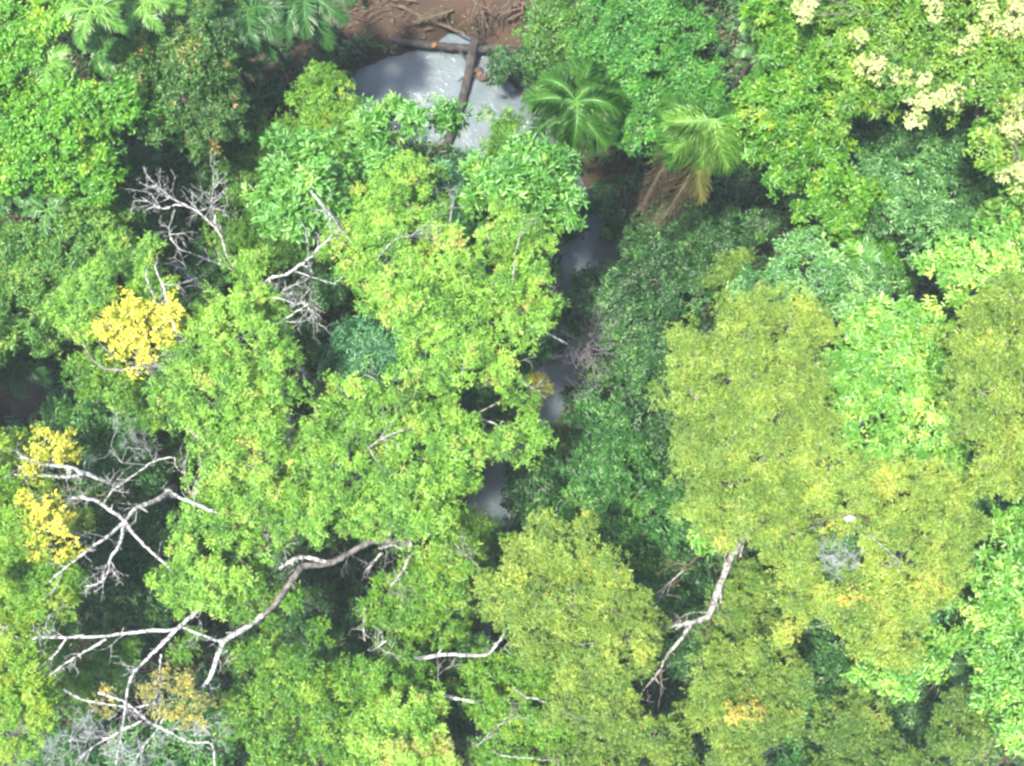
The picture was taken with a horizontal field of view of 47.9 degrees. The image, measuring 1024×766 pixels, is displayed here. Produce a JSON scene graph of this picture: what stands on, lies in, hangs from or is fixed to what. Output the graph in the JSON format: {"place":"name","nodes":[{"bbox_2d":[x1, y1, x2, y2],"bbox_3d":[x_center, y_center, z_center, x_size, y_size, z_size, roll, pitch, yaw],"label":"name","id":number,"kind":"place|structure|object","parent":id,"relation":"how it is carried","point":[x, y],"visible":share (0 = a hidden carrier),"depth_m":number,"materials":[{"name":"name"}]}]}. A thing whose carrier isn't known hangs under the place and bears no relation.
{"place":"outdoors","nodes":[
{"label":"outdoors","id":0,"kind":"place"},
{"bbox_2d":[338,33,621,765],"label":"creek water","id":1,"kind":"structure","parent":0,"point":[417,75],"depth_m":60.00,"materials":[{"name":"grey liquid"}]},
{"bbox_2d":[438,36,479,150],"bbox_3d":[-2.884,-14.458,59.407,1.030,1.206,6.900,13,90,0],"label":"fallen log","id":2,"kind":"object","parent":1,"relation":"on","point":[471,59],"visible":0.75,"depth_m":59.46,"materials":[{"name":"brown wood"}]},
{"bbox_2d":[0,0,1023,765],"bbox_3d":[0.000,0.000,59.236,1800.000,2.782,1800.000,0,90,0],"label":"forest ground","id":3,"kind":"structure","parent":0,"point":[24,408],"depth_m":58.77,"materials":[{"name":"brown soil"}]},
{"bbox_2d":[0,611,68,765],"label":"lime tree","id":4,"kind":"object","parent":3,"relation":"on","point":[34,693],"visible":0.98,"depth_m":44.63,"materials":[{"name":"green plant"}]},
{"bbox_2d":[0,332,76,398],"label":"palm tree","id":5,"kind":"object","parent":3,"relation":"on","point":[26,366],"visible":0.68,"depth_m":50.75,"materials":[{"name":"green plant"}]},
{"bbox_2d":[0,0,92,96],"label":"green tree","id":6,"kind":"object","parent":3,"relation":"on","point":[38,27],"visible":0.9,"depth_m":45.79,"materials":[{"name":"green plant"}]},
{"bbox_2d":[0,420,97,644],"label":"lime tree","id":7,"kind":"object","parent":3,"relation":"on","point":[19,556],"visible":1,"depth_m":44.68,"materials":[{"name":"green plant"}]},
{"bbox_2d":[0,188,147,369],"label":"green tree","id":8,"kind":"object","parent":3,"relation":"on","point":[33,264],"visible":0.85,"depth_m":47.05,"materials":[{"name":"green plant"}]},
{"bbox_2d":[21,190,131,242],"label":"palm tree","id":9,"kind":"object","parent":3,"relation":"on","point":[56,202],"visible":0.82,"depth_m":47.12,"materials":[{"name":"green plant"}]},
{"bbox_2d":[24,42,143,129],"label":"palm tree","id":10,"kind":"object","parent":3,"relation":"on","point":[55,60],"visible":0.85,"depth_m":46.25,"materials":[{"name":"plant"}]},
{"bbox_2d":[0,60,180,207],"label":"green tree","id":11,"kind":"object","parent":3,"relation":"on","point":[50,133],"visible":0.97,"depth_m":46.14,"materials":[{"name":"green plant"}]},
{"bbox_2d":[74,20,130,81],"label":"palm tree","id":12,"kind":"object","parent":3,"relation":"on","point":[105,55],"visible":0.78,"depth_m":47.52,"materials":[{"name":"green plant"}]},
{"bbox_2d":[2,409,215,600],"bbox_3d":[-15.566,5.356,51.124,7.210,15.276,8.608,-26,90,0],"label":"bare tree","id":13,"kind":"object","parent":3,"relation":"on","point":[124,523],"visible":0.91,"depth_m":45.47,"materials":[{"name":"white plant"}]},
{"bbox_2d":[58,0,168,77],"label":"palm tree","id":14,"kind":"object","parent":3,"relation":"on","point":[99,9],"visible":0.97,"depth_m":44.83,"materials":[{"name":"green plant"}]},
{"bbox_2d":[36,389,195,495],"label":"understorey tree","id":15,"kind":"object","parent":3,"relation":"on","point":[90,437],"visible":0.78,"depth_m":51.36,"materials":[{"name":"green plant"}]},
{"bbox_2d":[57,332,175,436],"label":"green tree","id":16,"kind":"object","parent":3,"relation":"on","point":[92,385],"visible":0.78,"depth_m":47.46,"materials":[{"name":"green plant"}]},
{"bbox_2d":[43,603,205,722],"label":"understorey tree","id":17,"kind":"object","parent":3,"relation":"on","point":[81,681],"visible":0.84,"depth_m":50.17,"materials":[{"name":"green plant"}]},
{"bbox_2d":[51,493,206,639],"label":"understorey tree","id":18,"kind":"object","parent":3,"relation":"on","point":[140,562],"visible":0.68,"depth_m":52.08,"materials":[{"name":"green plant"}]},
{"bbox_2d":[14,684,252,765],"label":"understorey tree","id":19,"kind":"object","parent":3,"relation":"on","point":[176,749],"visible":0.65,"depth_m":52.21,"materials":[{"name":"green plant"}]},
{"bbox_2d":[106,140,176,211],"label":"palm tree","id":20,"kind":"object","parent":3,"relation":"on","point":[139,160],"visible":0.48,"depth_m":53.62,"materials":[{"name":"plant"}]},
{"bbox_2d":[113,0,224,87],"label":"palm tree","id":21,"kind":"object","parent":3,"relation":"on","point":[152,17],"visible":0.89,"depth_m":46.06,"materials":[{"name":"green plant"}]},
{"bbox_2d":[94,0,254,167],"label":"leaved tree","id":22,"kind":"object","parent":3,"relation":"on","point":[191,61],"visible":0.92,"depth_m":47.53,"materials":[{"name":"green plant"}]},
{"bbox_2d":[119,203,233,338],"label":"understorey tree","id":23,"kind":"object","parent":3,"relation":"on","point":[210,273],"visible":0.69,"depth_m":53.89,"materials":[{"name":"green plant"}]},
{"bbox_2d":[130,153,248,305],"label":"bare tree","id":24,"kind":"object","parent":3,"relation":"on","point":[215,226],"visible":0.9,"depth_m":46.14,"materials":[{"name":"white plant"}]},
{"bbox_2d":[37,216,345,571],"bbox_3d":[-12.059,0.628,50.293,12.745,17.373,13.562,0,90,0],"label":"lime tree","id":25,"kind":"object","parent":3,"relation":"on","point":[242,411],"visible":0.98,"depth_m":43.66,"materials":[{"name":"green plant"}]},
{"bbox_2d":[143,546,261,621],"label":"young tree","id":26,"kind":"object","parent":3,"relation":"on","point":[223,582],"visible":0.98,"depth_m":44.90,"materials":[{"name":"green plant"}]},
{"bbox_2d":[133,79,272,215],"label":"understorey tree","id":27,"kind":"object","parent":3,"relation":"on","point":[203,174],"visible":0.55,"depth_m":53.97,"materials":[{"name":"green plant"}]},
{"bbox_2d":[0,526,421,765],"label":"bare tree","id":28,"kind":"object","parent":3,"relation":"on","point":[207,699],"visible":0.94,"depth_m":45.43,"materials":[{"name":"white plant"}]},
{"bbox_2d":[211,30,265,91],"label":"palm tree","id":29,"kind":"object","parent":3,"relation":"on","point":[244,63],"visible":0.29,"depth_m":53.53,"materials":[{"name":"green plant"}]},
{"bbox_2d":[206,0,294,70],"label":"palm tree","id":30,"kind":"object","parent":3,"relation":"on","point":[254,27],"visible":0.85,"depth_m":49.67,"materials":[{"name":"green plant"}]},
{"bbox_2d":[199,106,326,278],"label":"understorey tree","id":31,"kind":"object","parent":3,"relation":"on","point":[241,235],"visible":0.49,"depth_m":51.97,"materials":[{"name":"green plant"}]},
{"bbox_2d":[218,557,308,630],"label":"young tree","id":32,"kind":"object","parent":3,"relation":"on","point":[291,599],"visible":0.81,"depth_m":46.64,"materials":[{"name":"green plant"}]},
{"bbox_2d":[214,614,362,765],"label":"green tree","id":33,"kind":"object","parent":3,"relation":"on","point":[313,695],"visible":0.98,"depth_m":46.75,"materials":[{"name":"green plant"}]},
{"bbox_2d":[262,271,330,343],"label":"bare tree","id":34,"kind":"object","parent":3,"relation":"on","point":[301,301],"visible":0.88,"depth_m":44.38,"materials":[{"name":"white plant"}]},
{"bbox_2d":[238,119,358,250],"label":"broadleaf tree","id":35,"kind":"object","parent":3,"relation":"on","point":[303,170],"visible":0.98,"depth_m":43.94,"materials":[{"name":"green plant"}]},
{"bbox_2d":[252,19,353,115],"bbox_3d":[-11.058,-16.143,58.277,5.969,3.236,5.163,0,90,0],"label":"bank shrub","id":36,"kind":"object","parent":3,"relation":"on","point":[289,58],"visible":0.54,"depth_m":58.16,"materials":[{"name":"green plant"}]},
{"bbox_2d":[269,259,349,362],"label":"understorey tree","id":37,"kind":"object","parent":3,"relation":"on","point":[320,287],"visible":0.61,"depth_m":54.58,"materials":[{"name":"green plant"}]},
{"bbox_2d":[270,0,354,53],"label":"palm tree","id":38,"kind":"object","parent":3,"relation":"on","point":[311,13],"visible":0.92,"depth_m":49.83,"materials":[{"name":"green plant"}]},
{"bbox_2d":[268,58,388,166],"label":"bushy tree","id":39,"kind":"object","parent":3,"relation":"on","point":[321,103],"visible":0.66,"depth_m":50.08,"materials":[{"name":"green plant"}]},
{"bbox_2d":[293,619,363,681],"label":"palm tree","id":40,"kind":"object","parent":3,"relation":"on","point":[336,634],"visible":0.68,"depth_m":53.80,"materials":[{"name":"green plant"}]},
{"bbox_2d":[292,214,369,322],"bbox_3d":[-8.892,-6.021,57.225,3.889,3.621,5.747,17,90,0],"label":"creekside shrub","id":41,"kind":"object","parent":3,"relation":"on","point":[317,269],"visible":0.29,"depth_m":56.20,"materials":[{"name":"green plant"}]},
{"bbox_2d":[277,542,391,668],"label":"understorey tree","id":42,"kind":"object","parent":3,"relation":"on","point":[324,602],"visible":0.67,"depth_m":54.89,"materials":[{"name":"green plant"}]},
{"bbox_2d":[317,302,432,436],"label":"blue green tree","id":43,"kind":"object","parent":3,"relation":"on","point":[376,348],"visible":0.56,"depth_m":47.12,"materials":[{"name":"teal plant"}]},
{"bbox_2d":[321,642,439,765],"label":"green tree","id":44,"kind":"object","parent":3,"relation":"on","point":[373,680],"visible":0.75,"depth_m":46.84,"materials":[{"name":"green plant"}]},
{"bbox_2d":[232,360,559,566],"bbox_3d":[-4.546,3.152,50.710,12.828,17.065,8.185,0,90,0],"label":"lime tree","id":45,"kind":"object","parent":3,"relation":"on","point":[392,446],"visible":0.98,"depth_m":44.03,"materials":[{"name":"green plant"}]},
{"bbox_2d":[338,670,464,765],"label":"yellow green tree","id":46,"kind":"object","parent":3,"relation":"on","point":[395,736],"visible":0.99,"depth_m":44.99,"materials":[{"name":"green plant"}]},
{"bbox_2d":[343,89,474,199],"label":"broadleaf tree","id":47,"kind":"object","parent":3,"relation":"on","point":[369,141],"visible":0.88,"depth_m":45.63,"materials":[{"name":"green plant"}]},
{"bbox_2d":[349,483,497,669],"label":"green tree","id":48,"kind":"object","parent":3,"relation":"on","point":[452,563],"visible":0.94,"depth_m":47.68,"materials":[{"name":"green plant"}]},
{"bbox_2d":[346,157,509,281],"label":"blue green tree","id":49,"kind":"object","parent":3,"relation":"on","point":[453,180],"visible":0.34,"depth_m":47.17,"materials":[{"name":"teal plant"}]},
{"bbox_2d":[333,26,538,54],"bbox_3d":[-3.935,-17.361,59.249,11.043,0.850,0.926,7,90,0],"label":"fallen log","id":50,"kind":"object","parent":3,"relation":"on","point":[446,46],"visible":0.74,"depth_m":59.28,"materials":[{"name":"brown wood"}]},
{"bbox_2d":[312,146,570,409],"bbox_3d":[-2.665,-3.972,50.343,10.008,17.851,10.205,0,90,0],"label":"lime tree","id":51,"kind":"object","parent":3,"relation":"on","point":[425,309],"visible":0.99,"depth_m":43.24,"materials":[{"name":"green plant"}]},
{"bbox_2d":[421,593,497,749],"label":"blue green tree","id":52,"kind":"object","parent":3,"relation":"on","point":[453,721],"visible":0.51,"depth_m":51.67,"materials":[{"name":"green plant"}]},
{"bbox_2d":[453,515,520,658],"bbox_3d":[-1.448,10.432,57.201,3.852,6.194,8.035,0,90,0],"label":"creekside shrub","id":53,"kind":"object","parent":3,"relation":"on","point":[494,535],"visible":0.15,"depth_m":55.48,"materials":[{"name":"green plant"}]},
{"bbox_2d":[454,377,531,492],"bbox_3d":[-1.077,2.544,56.941,4.269,5.198,5.839,0,90,0],"label":"creekside shrub","id":54,"kind":"object","parent":3,"relation":"on","point":[482,393],"visible":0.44,"depth_m":55.09,"materials":[{"name":"green plant"}]},
{"bbox_2d":[456,0,536,39],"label":"root mass","id":55,"kind":"object","parent":3,"relation":"on","point":[506,9],"visible":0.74,"depth_m":58.30,"materials":[{"name":"brown plant"}]},
{"bbox_2d":[412,624,592,765],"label":"green tree","id":56,"kind":"object","parent":3,"relation":"on","point":[510,727],"visible":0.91,"depth_m":46.65,"materials":[{"name":"green plant"}]},
{"bbox_2d":[470,102,541,167],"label":"green tree","id":57,"kind":"object","parent":3,"relation":"on","point":[508,124],"visible":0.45,"depth_m":47.64,"materials":[{"name":"green plant"}]},
{"bbox_2d":[0,0,1023,765],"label":"undergrowth","id":58,"kind":"object","parent":3,"relation":"on","point":[740,200],"visible":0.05,"depth_m":57.88,"materials":[{"name":"green plant"}]},
{"bbox_2d":[484,45,551,87],"bbox_3d":[0.369,-15.942,58.393,3.602,3.963,2.442,0,90,0],"label":"bank shrub","id":59,"kind":"object","parent":3,"relation":"on","point":[503,68],"visible":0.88,"depth_m":57.43,"materials":[{"name":"green plant"}]},
{"bbox_2d":[454,123,590,233],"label":"broadleaf tree","id":60,"kind":"object","parent":3,"relation":"on","point":[542,182],"visible":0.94,"depth_m":44.89,"materials":[{"name":"green plant"}]},
{"bbox_2d":[498,310,561,383],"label":"understorey tree","id":61,"kind":"object","parent":3,"relation":"on","point":[543,352],"visible":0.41,"depth_m":51.26,"materials":[{"name":"green plant"}]},
{"bbox_2d":[499,452,579,533],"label":"blue green tree","id":62,"kind":"object","parent":3,"relation":"on","point":[546,494],"visible":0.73,"depth_m":52.69,"materials":[{"name":"green plant"}]},
{"bbox_2d":[511,0,607,80],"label":"understorey tree","id":63,"kind":"object","parent":3,"relation":"on","point":[560,13],"visible":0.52,"depth_m":50.46,"materials":[{"name":"green plant"}]},
{"bbox_2d":[521,184,618,362],"bbox_3d":[2.136,-5.837,57.048,4.211,4.604,9.232,18,90,0],"label":"creekside shrub","id":64,"kind":"object","parent":3,"relation":"on","point":[600,197],"visible":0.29,"depth_m":56.31,"materials":[{"name":"green plant"}]},
{"bbox_2d":[472,504,673,745],"bbox_3d":[2.473,9.380,50.924,6.672,16.803,9.321,-31,90,0],"label":"olive tree","id":65,"kind":"object","parent":3,"relation":"on","point":[519,589],"visible":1,"depth_m":43.87,"materials":[{"name":"green plant"}]},
{"bbox_2d":[520,54,628,158],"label":"palm tree","id":66,"kind":"object","parent":3,"relation":"on","point":[556,90],"visible":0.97,"depth_m":45.78,"materials":[{"name":"green plant"}]},
{"bbox_2d":[524,271,649,400],"bbox_3d":[3.238,-2.065,54.531,5.821,10.589,5.901,0,90,0],"label":"dead shrub","id":67,"kind":"object","parent":3,"relation":"on","point":[587,350],"visible":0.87,"depth_m":50.87,"materials":[{"name":"grey plant"}]},
{"bbox_2d":[550,206,630,464],"bbox_3d":[4.144,-2.093,56.944,4.628,5.198,13.200,0,90,0],"label":"creekside shrub","id":68,"kind":"object","parent":3,"relation":"on","point":[613,223],"visible":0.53,"depth_m":55.97,"materials":[{"name":"green plant"}]},
{"bbox_2d":[555,386,656,511],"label":"understorey tree","id":69,"kind":"object","parent":3,"relation":"on","point":[605,467],"visible":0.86,"depth_m":50.76,"materials":[{"name":"green plant"}]},
{"bbox_2d":[540,476,690,615],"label":"understorey tree","id":70,"kind":"object","parent":3,"relation":"on","point":[619,531],"visible":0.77,"depth_m":50.52,"materials":[{"name":"green plant"}]},
{"bbox_2d":[546,693,699,765],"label":"olive tree","id":71,"kind":"object","parent":3,"relation":"on","point":[633,748],"visible":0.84,"depth_m":45.92,"materials":[{"name":"green plant"}]},
{"bbox_2d":[575,262,701,397],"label":"understorey tree","id":72,"kind":"object","parent":3,"relation":"on","point":[651,355],"visible":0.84,"depth_m":51.14,"materials":[{"name":"green plant"}]},
{"bbox_2d":[602,359,687,480],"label":"understorey tree","id":73,"kind":"object","parent":3,"relation":"on","point":[659,430],"visible":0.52,"depth_m":51.94,"materials":[{"name":"green plant"}]},
{"bbox_2d":[564,0,730,164],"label":"green tree","id":74,"kind":"object","parent":3,"relation":"on","point":[651,27],"visible":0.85,"depth_m":47.09,"materials":[{"name":"green plant"}]},
{"bbox_2d":[617,449,705,587],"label":"understorey tree","id":75,"kind":"object","parent":3,"relation":"on","point":[670,532],"visible":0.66,"depth_m":51.26,"materials":[{"name":"green plant"}]},
{"bbox_2d":[630,570,722,765],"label":"understorey tree","id":76,"kind":"object","parent":3,"relation":"on","point":[681,663],"visible":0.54,"depth_m":53.40,"materials":[{"name":"green plant"}]},
{"bbox_2d":[609,197,776,322],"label":"understorey tree","id":77,"kind":"object","parent":3,"relation":"on","point":[682,268],"visible":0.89,"depth_m":52.23,"materials":[{"name":"green plant"}]},
{"bbox_2d":[635,90,758,229],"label":"palm tree","id":78,"kind":"object","parent":3,"relation":"on","point":[699,143],"visible":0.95,"depth_m":45.97,"materials":[{"name":"green plant"}]},
{"bbox_2d":[684,491,725,560],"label":"young tree","id":79,"kind":"object","parent":3,"relation":"on","point":[695,541],"visible":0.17,"depth_m":45.98,"materials":[{"name":"green plant"}]},
{"bbox_2d":[634,502,782,721],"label":"bare tree","id":80,"kind":"object","parent":3,"relation":"on","point":[726,567],"visible":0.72,"depth_m":46.61,"materials":[{"name":"grey plant"}]},
{"bbox_2d":[697,245,756,297],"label":"young tree","id":81,"kind":"object","parent":3,"relation":"on","point":[730,267],"visible":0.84,"depth_m":50.54,"materials":[{"name":"green plant"}]},
{"bbox_2d":[690,556,796,663],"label":"olive tree","id":82,"kind":"object","parent":3,"relation":"on","point":[741,615],"visible":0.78,"depth_m":47.18,"materials":[{"name":"green plant"}]},
{"bbox_2d":[671,629,817,765],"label":"olive tree","id":83,"kind":"object","parent":3,"relation":"on","point":[729,742],"visible":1,"depth_m":44.77,"materials":[{"name":"green plant"}]},
{"bbox_2d":[644,280,848,555],"bbox_3d":[8.807,1.312,50.095,7.678,18.316,10.309,0,90,0],"label":"olive tree","id":84,"kind":"object","parent":3,"relation":"on","point":[762,425],"visible":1,"depth_m":42.23,"materials":[{"name":"green plant"}]},
{"bbox_2d":[722,15,781,98],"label":"palm tree","id":85,"kind":"object","parent":3,"relation":"on","point":[744,49],"visible":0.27,"depth_m":48.06,"materials":[{"name":"green plant"}]},
{"bbox_2d":[725,0,888,246],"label":"vivid tree","id":86,"kind":"object","parent":3,"relation":"on","point":[789,44],"visible":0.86,"depth_m":45.07,"materials":[{"name":"green plant"}]},
{"bbox_2d":[781,163,853,230],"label":"tree","id":87,"kind":"object","parent":3,"relation":"on","point":[795,197],"visible":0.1,"depth_m":51.50,"materials":[{"name":"green plant"}]},
{"bbox_2d":[726,225,910,326],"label":"broadleaf tree","id":88,"kind":"object","parent":3,"relation":"on","point":[828,272],"visible":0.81,"depth_m":46.26,"materials":[{"name":"green plant"}]},
{"bbox_2d":[768,619,868,765],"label":"understorey tree","id":89,"kind":"object","parent":3,"relation":"on","point":[819,641],"visible":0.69,"depth_m":51.02,"materials":[{"name":"green plant"}]},
{"bbox_2d":[797,232,884,281],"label":"broadleaf tree","id":90,"kind":"object","parent":3,"relation":"on","point":[869,256],"visible":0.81,"depth_m":47.26,"materials":[{"name":"green plant"}]},
{"bbox_2d":[787,672,912,765],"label":"olive tree","id":91,"kind":"object","parent":3,"relation":"on","point":[873,740],"visible":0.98,"depth_m":48.09,"materials":[{"name":"green plant"}]},
{"bbox_2d":[745,446,993,676],"bbox_3d":[13.351,6.602,49.660,9.277,18.337,8.722,0,90,0],"label":"olive tree","id":92,"kind":"object","parent":3,"relation":"on","point":[881,577],"visible":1,"depth_m":42.07,"materials":[{"name":"green plant"}]},
{"bbox_2d":[826,163,918,297],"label":"understorey tree","id":93,"kind":"object","parent":3,"relation":"on","point":[885,246],"visible":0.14,"depth_m":49.96,"materials":[{"name":"green plant"}]},
{"bbox_2d":[809,291,982,496],"bbox_3d":[15.448,0.528,50.705,8.056,16.498,7.939,21,90,0],"label":"broadleaf tree","id":94,"kind":"object","parent":3,"relation":"on","point":[911,365],"visible":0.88,"depth_m":44.10,"materials":[{"name":"green plant"}]},
{"bbox_2d":[805,441,986,625],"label":"blue green tree","id":95,"kind":"object","parent":3,"relation":"on","point":[974,561],"visible":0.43,"depth_m":44.79,"materials":[{"name":"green plant"}]},
{"bbox_2d":[839,623,962,703],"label":"broadleaf tree","id":96,"kind":"object","parent":3,"relation":"on","point":[940,648],"visible":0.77,"depth_m":45.89,"materials":[{"name":"green plant"}]},
{"bbox_2d":[791,0,1023,224],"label":"flowering tree","id":97,"kind":"object","parent":3,"relation":"on","point":[982,40],"visible":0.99,"depth_m":42.77,"materials":[{"name":"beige plant"}]},
{"bbox_2d":[861,665,973,765],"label":"understorey tree","id":98,"kind":"object","parent":3,"relation":"on","point":[910,720],"visible":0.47,"depth_m":52.53,"materials":[{"name":"green plant"}]},
{"bbox_2d":[840,105,1009,271],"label":"blue green tree","id":99,"kind":"object","parent":3,"relation":"on","point":[926,171],"visible":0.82,"depth_m":47.48,"materials":[{"name":"green plant"}]},
{"bbox_2d":[903,683,1003,765],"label":"olive tree","id":100,"kind":"object","parent":3,"relation":"on","point":[952,724],"visible":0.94,"depth_m":47.55,"materials":[{"name":"green plant"}]},
{"bbox_2d":[915,461,1005,687],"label":"blue green tree","id":101,"kind":"object","parent":3,"relation":"on","point":[958,671],"visible":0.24,"depth_m":49.57,"materials":[{"name":"green plant"}]},
{"bbox_2d":[912,199,1023,323],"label":"broadleaf tree","id":102,"kind":"object","parent":3,"relation":"on","point":[998,248],"visible":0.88,"depth_m":43.76,"materials":[{"name":"green plant"}]},
{"bbox_2d":[918,269,1023,508],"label":"olive tree","id":103,"kind":"object","parent":3,"relation":"on","point":[979,315],"visible":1,"depth_m":42.21,"materials":[{"name":"green plant"}]},
{"bbox_2d":[950,498,1023,758],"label":"broadleaf tree","id":104,"kind":"object","parent":3,"relation":"on","point":[998,611],"visible":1,"depth_m":44.74,"materials":[{"name":"green plant"}]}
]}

